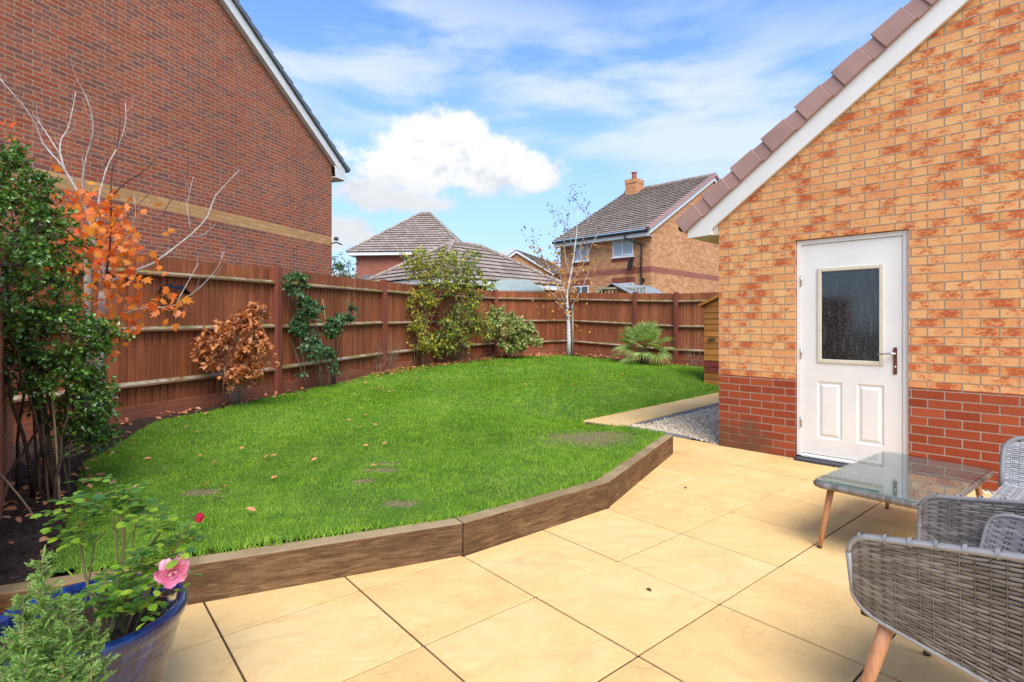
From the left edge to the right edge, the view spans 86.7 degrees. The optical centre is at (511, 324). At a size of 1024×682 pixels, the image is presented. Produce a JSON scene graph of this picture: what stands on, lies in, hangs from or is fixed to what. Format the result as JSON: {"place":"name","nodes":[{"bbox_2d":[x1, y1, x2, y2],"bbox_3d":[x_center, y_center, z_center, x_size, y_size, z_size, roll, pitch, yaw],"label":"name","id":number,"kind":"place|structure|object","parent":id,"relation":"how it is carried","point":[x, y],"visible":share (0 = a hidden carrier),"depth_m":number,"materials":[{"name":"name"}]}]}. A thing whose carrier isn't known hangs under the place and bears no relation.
{"place":"outdoors","nodes":[
{"label":"outdoors","id":0,"kind":"place"},
{"bbox_2d":[0,545,120,681],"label":"dwarf conifer","id":1,"kind":"object","parent":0,"point":[51,661],"visible":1,"depth_m":1.30,"materials":[{"name":"green plant"}]},
{"bbox_2d":[0,0,350,275],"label":"neighbour house","id":2,"kind":"structure","parent":0,"point":[208,86],"depth_m":10.12,"materials":[{"name":"red brick"}]},
{"bbox_2d":[331,237,341,244],"bbox_3d":[-4.594,-2.177,14.205,0.324,0.226,0.144,0,0,0],"label":"wall lamp","id":3,"kind":"object","parent":2,"relation":"attached to","point":[336,239],"visible":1,"depth_m":14.17,"materials":[{"name":"black plastic"}]},
{"bbox_2d":[0,354,688,584],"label":"soil","id":4,"kind":"structure","parent":0,"point":[13,554],"depth_m":3.19,"materials":[{"name":"brown soil"}]},
{"bbox_2d":[0,473,37,519],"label":"garden cane","id":5,"kind":"object","parent":4,"relation":"on","point":[17,494],"visible":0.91,"depth_m":3.13,"materials":[{"name":"brown wood"}]},
{"bbox_2d":[31,296,49,499],"bbox_3d":[-3.142,0.447,3.613,0.338,1.413,0.017,0,0,33],"label":"garden cane","id":6,"kind":"object","parent":4,"relation":"on","point":[46,469],"visible":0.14,"depth_m":3.55,"materials":[{"name":"brown wood"}]},
{"bbox_2d":[48,367,61,509],"bbox_3d":[-2.908,0.688,3.453,0.324,0.937,0.017,0,0,40],"label":"garden cane","id":7,"kind":"object","parent":4,"relation":"on","point":[56,451],"visible":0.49,"depth_m":3.43,"materials":[{"name":"brown wood"}]},
{"bbox_2d":[0,132,135,510],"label":"evergreen shrub","id":8,"kind":"object","parent":4,"relation":"on","point":[28,317],"visible":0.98,"depth_m":3.55,"materials":[{"name":"green plant"}]},
{"bbox_2d":[67,329,69,484],"bbox_3d":[-3.098,0.585,3.793,0.038,1.128,0.014,0,0,36],"label":"garden cane","id":9,"kind":"object","parent":4,"relation":"on","point":[68,440],"visible":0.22,"depth_m":3.79,"materials":[{"name":"brown wood"}]},
{"bbox_2d":[0,442,155,552],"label":"leaf litter","id":10,"kind":"object","parent":4,"relation":"on","point":[19,519],"visible":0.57,"depth_m":3.51,"materials":[{"name":"brown plant"}]},
{"bbox_2d":[0,417,168,584],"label":"bark mulch","id":11,"kind":"object","parent":4,"relation":"on","point":[24,538],"visible":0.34,"depth_m":3.42,"materials":[{"name":"brown wood"}]},
{"bbox_2d":[83,259,92,448],"bbox_3d":[-3.906,0.275,5.000,0.071,1.751,0.062,0,0,0],"label":"tree stake","id":12,"kind":"object","parent":4,"relation":"on","point":[89,292],"visible":0.33,"depth_m":4.98,"materials":[{"name":"grey wood"}]},
{"bbox_2d":[0,55,238,446],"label":"maple tree","id":13,"kind":"object","parent":4,"relation":"on","point":[95,229],"visible":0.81,"depth_m":4.77,"materials":[{"name":"orange plant"}]},
{"bbox_2d":[220,366,225,406],"bbox_3d":[-3.821,0.832,7.179,0.016,0.599,0.441,0,0,-35],"label":"garden cane","id":14,"kind":"object","parent":4,"relation":"on","point":[223,389],"visible":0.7,"depth_m":7.20,"materials":[{"name":"brown wood"}]},
{"bbox_2d":[189,300,281,405],"bbox_3d":[-3.615,0.406,7.162,1.135,1.453,0.782,0,0,0],"label":"copper shrub","id":15,"kind":"object","parent":4,"relation":"on","point":[248,324],"visible":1,"depth_m":7.04,"materials":[{"name":"brown plant"}]},
{"bbox_2d":[109,374,388,425],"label":"leaf litter","id":16,"kind":"object","parent":4,"relation":"on","point":[184,411],"visible":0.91,"depth_m":7.22,"materials":[{"name":"brown plant"}]},
{"bbox_2d":[3,237,568,442],"bbox_3d":[-2.621,0.128,10.556,1.813,2.311,16.546,0,0,27],"label":"garden fence","id":17,"kind":"object","parent":4,"relation":"on","point":[155,369],"visible":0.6,"depth_m":8.13,"materials":[{"name":"brown wood"}]},
{"bbox_2d":[158,284,191,312],"bbox_3d":[-4.183,-0.318,6.735,0.110,0.351,0.388,0,0,19],"label":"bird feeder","id":18,"kind":"object","parent":17,"relation":"hanging from","point":[179,287],"visible":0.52,"depth_m":6.72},
{"bbox_2d":[292,343,307,388],"bbox_3d":[-3.564,0.437,8.901,0.467,1.409,0.014,0,0,-26],"label":"garden cane","id":19,"kind":"object","parent":4,"relation":"on","point":[299,365],"visible":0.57,"depth_m":8.93,"materials":[{"name":"brown wood"}]},
{"bbox_2d":[299,339,308,388],"bbox_3d":[-3.402,0.595,8.850,0.015,1.096,0.509,0,0,1],"label":"garden cane","id":20,"kind":"object","parent":4,"relation":"on","point":[304,365],"visible":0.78,"depth_m":8.89,"materials":[{"name":"brown wood"}]},
{"bbox_2d":[280,270,330,386],"bbox_3d":[-3.226,0.146,8.750,0.665,1.996,0.935,0,0,33],"label":"climbing rose","id":21,"kind":"object","parent":4,"relation":"on","point":[298,328],"visible":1,"depth_m":8.62,"materials":[{"name":"green plant"}]},
{"bbox_2d":[316,300,359,383],"bbox_3d":[-2.951,0.358,9.233,0.636,1.550,0.690,0,0,0],"label":"rose bush","id":22,"kind":"object","parent":4,"relation":"on","point":[335,322],"visible":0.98,"depth_m":9.18,"materials":[{"name":"green plant"}]},
{"bbox_2d":[370,326,406,372],"bbox_3d":[-2.656,0.560,11.411,1.181,1.111,0.850,0,0,43],"label":"bare shrub","id":23,"kind":"object","parent":4,"relation":"on","point":[387,357],"visible":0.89,"depth_m":11.23,"materials":[{"name":"brown plant"}]},
{"bbox_2d":[399,245,461,366],"bbox_3d":[-1.951,-0.408,12.841,1.605,2.981,1.003,0,0,-14],"label":"yellow shrub","id":24,"kind":"object","parent":4,"relation":"on","point":[418,267],"visible":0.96,"depth_m":12.84,"materials":[{"name":"green plant"}]},
{"bbox_2d":[429,248,499,360],"bbox_3d":[-1.267,-0.456,13.606,1.901,3.049,1.337,0,0,-44],"label":"green shrub","id":25,"kind":"object","parent":4,"relation":"on","point":[455,332],"visible":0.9,"depth_m":13.59,"materials":[{"name":"green plant"}]},
{"bbox_2d":[485,304,543,357],"bbox_3d":[0.076,0.235,15.096,1.657,1.602,1.055,0,0,0],"label":"variegated shrub","id":26,"kind":"object","parent":4,"relation":"on","point":[521,338],"visible":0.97,"depth_m":14.93,"materials":[{"name":"green plant"}]},
{"bbox_2d":[366,352,694,375],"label":"leaf litter","id":27,"kind":"object","parent":4,"relation":"on","point":[483,358],"visible":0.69,"depth_m":14.83,"materials":[{"name":"brown plant"}]},
{"bbox_2d":[520,183,612,354],"bbox_3d":[1.618,-1.623,16.233,2.838,5.102,1.646,0,0,0],"label":"birch tree","id":28,"kind":"object","parent":4,"relation":"on","point":[568,316],"visible":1,"depth_m":16.33,"materials":[{"name":"white plant"}]},
{"bbox_2d":[571,304,573,355],"bbox_3d":[1.840,0.230,16.490,0.067,1.700,0.067,0,0,0],"label":"tree stake","id":29,"kind":"object","parent":4,"relation":"on","point":[572,333],"visible":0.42,"depth_m":16.47,"materials":[{"name":"brown wood"}]},
{"bbox_2d":[605,319,678,364],"bbox_3d":[3.490,0.457,14.344,1.973,1.305,1.845,0,0,-32],"label":"fan palm","id":30,"kind":"object","parent":4,"relation":"on","point":[648,331],"visible":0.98,"depth_m":14.16,"materials":[{"name":"green plant"}]},
{"bbox_2d":[566,292,718,366],"bbox_3d":[4.421,0.123,15.027,7.320,2.358,0.129,0,0,44],"label":"garden fence","id":31,"kind":"object","parent":4,"relation":"on","point":[676,315],"visible":0.53,"depth_m":15.74,"materials":[{"name":"brown wood"}]},
{"bbox_2d":[680,336,702,366],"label":"bare shrub","id":32,"kind":"object","parent":4,"relation":"on","point":[693,351],"visible":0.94,"depth_m":14.08,"materials":[{"name":"grey plant"}]},
{"bbox_2d":[44,355,718,575],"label":"lawn","id":33,"kind":"structure","parent":0,"point":[205,491],"depth_m":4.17,"materials":[{"name":"green plant"}]},
{"bbox_2d":[245,507,255,510],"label":"fallen leaf","id":34,"kind":"object","parent":33,"relation":"on","point":[251,508],"visible":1,"depth_m":3.13,"materials":[{"name":"orange plant"}]},
{"bbox_2d":[346,212,460,278],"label":"house","id":35,"kind":"structure","parent":0,"point":[380,252],"depth_m":30.54,"materials":[{"name":"red brick"}]},
{"bbox_2d":[508,250,560,292],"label":"gabled house","id":36,"kind":"structure","parent":0,"point":[526,258],"depth_m":40.41,"materials":[{"name":"beige brick"}]},
{"bbox_2d":[239,0,910,311],"label":"sky","id":37,"kind":"structure","parent":0,"point":[477,116],"materials":[{"name":"blue"}]},
{"bbox_2d":[164,437,991,681],"bbox_3d":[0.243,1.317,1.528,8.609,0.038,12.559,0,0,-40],"label":"patio","id":38,"kind":"structure","parent":0,"point":[800,618],"depth_m":2.50,"materials":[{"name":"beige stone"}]},
{"bbox_2d":[0,244,12,520],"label":"brick wall","id":39,"kind":"structure","parent":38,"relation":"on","point":[6,438],"depth_m":3.45,"materials":[{"name":"brown brick"}]},
{"bbox_2d":[0,573,187,681],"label":"plant pot","id":40,"kind":"object","parent":38,"relation":"on","point":[144,650],"visible":0.34,"depth_m":1.67,"materials":[{"name":"blue ceramic"}]},
{"bbox_2d":[30,474,208,641],"bbox_3d":[-1.193,0.724,1.657,0.750,0.509,0.330,0,0,37],"label":"potted rose","id":41,"kind":"object","parent":40,"relation":"on","point":[169,573],"visible":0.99,"depth_m":1.62,"materials":[{"name":"green plant"}]},
{"bbox_2d":[159,589,177,613],"bbox_3d":[-1.118,0.933,1.765,0.052,0.124,0.052,0,0,0],"label":"solar light","id":42,"kind":"object","parent":40,"relation":"in","point":[165,596],"visible":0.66,"depth_m":1.75,"materials":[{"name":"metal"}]},
{"bbox_2d":[0,518,461,613],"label":"timber sleeper","id":43,"kind":"object","parent":38,"relation":"on","point":[230,574],"visible":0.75,"depth_m":2.73,"materials":[{"name":"brown wood"}]},
{"bbox_2d":[457,480,607,556],"bbox_3d":[0.172,1.228,3.482,1.230,0.225,0.100,0,0,-40],"label":"timber sleeper","id":44,"kind":"object","parent":38,"relation":"on","point":[488,528],"visible":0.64,"depth_m":3.38,"materials":[{"name":"brown wood"}]},
{"bbox_2d":[585,421,606,426],"bbox_3d":[1.236,1.234,5.892,0.050,0.212,1.109,0,0,-42],"label":"edging board","id":45,"kind":"object","parent":38,"relation":"on","point":[588,423],"visible":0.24,"depth_m":6.23,"materials":[{"name":"brown wood"}]},
{"bbox_2d":[597,434,672,507],"bbox_3d":[1.110,1.228,4.678,0.100,0.225,1.877,0,0,30],"label":"timber sleeper","id":46,"kind":"object","parent":38,"relation":"on","point":[622,479],"visible":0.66,"depth_m":4.43,"materials":[{"name":"brown wood"}]},
{"bbox_2d":[813,451,994,547],"bbox_3d":[2.386,1.101,3.285,1.174,0.402,0.625,0,0,-38],"label":"coffee table","id":47,"kind":"object","parent":38,"relation":"on","point":[902,480],"visible":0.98,"depth_m":3.17,"materials":[{"name":"clear glass"}]},
{"bbox_2d":[845,493,1023,681],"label":"wicker armchair","id":48,"kind":"object","parent":38,"relation":"on","point":[946,585],"visible":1,"depth_m":1.58,"materials":[{"name":"grey wicker"}]},
{"bbox_2d":[990,436,1023,499],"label":"wicker chair","id":49,"kind":"object","parent":38,"relation":"on","point":[1011,475],"visible":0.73,"depth_m":3.01,"materials":[{"name":"grey wicker"}]},
{"bbox_2d":[552,172,719,293],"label":"detached house","id":50,"kind":"structure","parent":0,"point":[664,253],"depth_m":24.02,"materials":[{"name":"brown brick"}]},
{"bbox_2d":[573,285,588,292],"bbox_3d":[3.107,-0.720,24.456,0.858,2.040,0.052,0,0,44],"label":"window","id":51,"kind":"structure","parent":50,"relation":"in","point":[585,288],"depth_m":24.40,"materials":[{"name":"white plastic"}]},
{"bbox_2d":[573,244,589,262],"bbox_3d":[3.087,-3.284,24.434,0.938,0.992,0.110,0,0,44],"label":"window","id":52,"kind":"structure","parent":50,"relation":"in","point":[577,248],"depth_m":24.42,"materials":[{"name":"white plastic"}]},
{"bbox_2d":[611,239,634,258],"bbox_3d":[4.673,-3.292,22.897,1.110,0.976,0.110,0,0,44],"label":"window","id":53,"kind":"structure","parent":50,"relation":"in","point":[621,248],"depth_m":22.91,"materials":[{"name":"white plastic"}]},
{"bbox_2d":[620,257,634,270],"bbox_3d":[4.846,-2.475,22.410,0.610,0.592,0.530,0,0,44],"label":"satellite dish","id":54,"kind":"object","parent":50,"relation":"attached to","point":[630,264],"visible":1,"depth_m":22.43,"materials":[{"name":"black metal"}]},
{"bbox_2d":[584,392,718,426],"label":"path","id":55,"kind":"structure","parent":0,"point":[648,413],"depth_m":7.99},
{"label":"ground","id":56,"kind":"structure","parent":0,"visible":0},
{"bbox_2d":[332,252,362,362],"bbox_3d":[-5.344,-0.535,17.634,1.502,3.675,1.460,0,0,0],"label":"conical tree","id":57,"kind":"object","parent":56,"relation":"on","point":[340,267],"visible":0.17,"depth_m":17.63,"materials":[{"name":"green plant"}]},
{"bbox_2d":[366,240,565,291],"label":"brick outbuilding","id":58,"kind":"structure","parent":56,"relation":"on","point":[495,265],"depth_m":19.27,"materials":[{"name":"tile"}]},
{"bbox_2d":[487,280,544,291],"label":"green roof shed","id":59,"kind":"structure","parent":56,"relation":"on","point":[518,285],"depth_m":17.46,"materials":[{"name":"grey fabric"}]},
{"bbox_2d":[596,286,644,292],"bbox_3d":[3.675,0.060,18.376,1.650,2.680,0.080,0,0,4],"label":"trellis","id":60,"kind":"object","parent":56,"relation":"on","point":[612,288],"visible":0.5,"depth_m":18.38,"materials":[{"name":"brown wood"}]},
{"bbox_2d":[599,283,662,292],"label":"grey roof shed","id":61,"kind":"structure","parent":56,"relation":"on","point":[649,289],"depth_m":18.71,"materials":[{"name":"grey"}]},
{"bbox_2d":[698,294,718,384],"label":"timber store","id":62,"kind":"structure","parent":56,"relation":"on","point":[711,340],"depth_m":11.22,"materials":[{"name":"wood"}]},
{"bbox_2d":[675,0,1023,491],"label":"garage","id":63,"kind":"structure","parent":56,"relation":"on","point":[857,216],"depth_m":4.74,"materials":[{"name":"brick"}]},
{"bbox_2d":[800,236,902,460],"bbox_3d":[3.087,0.237,4.971,0.107,2.002,0.821,0,0,-44],"label":"door","id":64,"kind":"structure","parent":63,"relation":"in","point":[851,352],"depth_m":4.96,"materials":[{"name":"white plastic"}]},
{"label":"gravel base","id":65,"kind":"structure","parent":0,"visible":0},
{"bbox_2d":[610,406,718,444],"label":"gravel","id":66,"kind":"structure","parent":65,"relation":"on","point":[706,428],"depth_m":6.94,"materials":[{"name":"grey gravel"}]},
{"bbox_2d":[624,403,718,438],"bbox_3d":[3.284,1.313,9.168,1.560,0.054,6.336,0,0,37],"label":"path edging","id":67,"kind":"object","parent":65,"relation":"on","point":[673,415],"visible":0.23,"depth_m":7.35,"materials":[{"name":"grey concrete"}]},
{"bbox_2d":[974,489,994,494],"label":"gravel","id":68,"kind":"structure","parent":65,"relation":"on","point":[987,492],"depth_m":4.23,"materials":[{"name":"beige gravel"}]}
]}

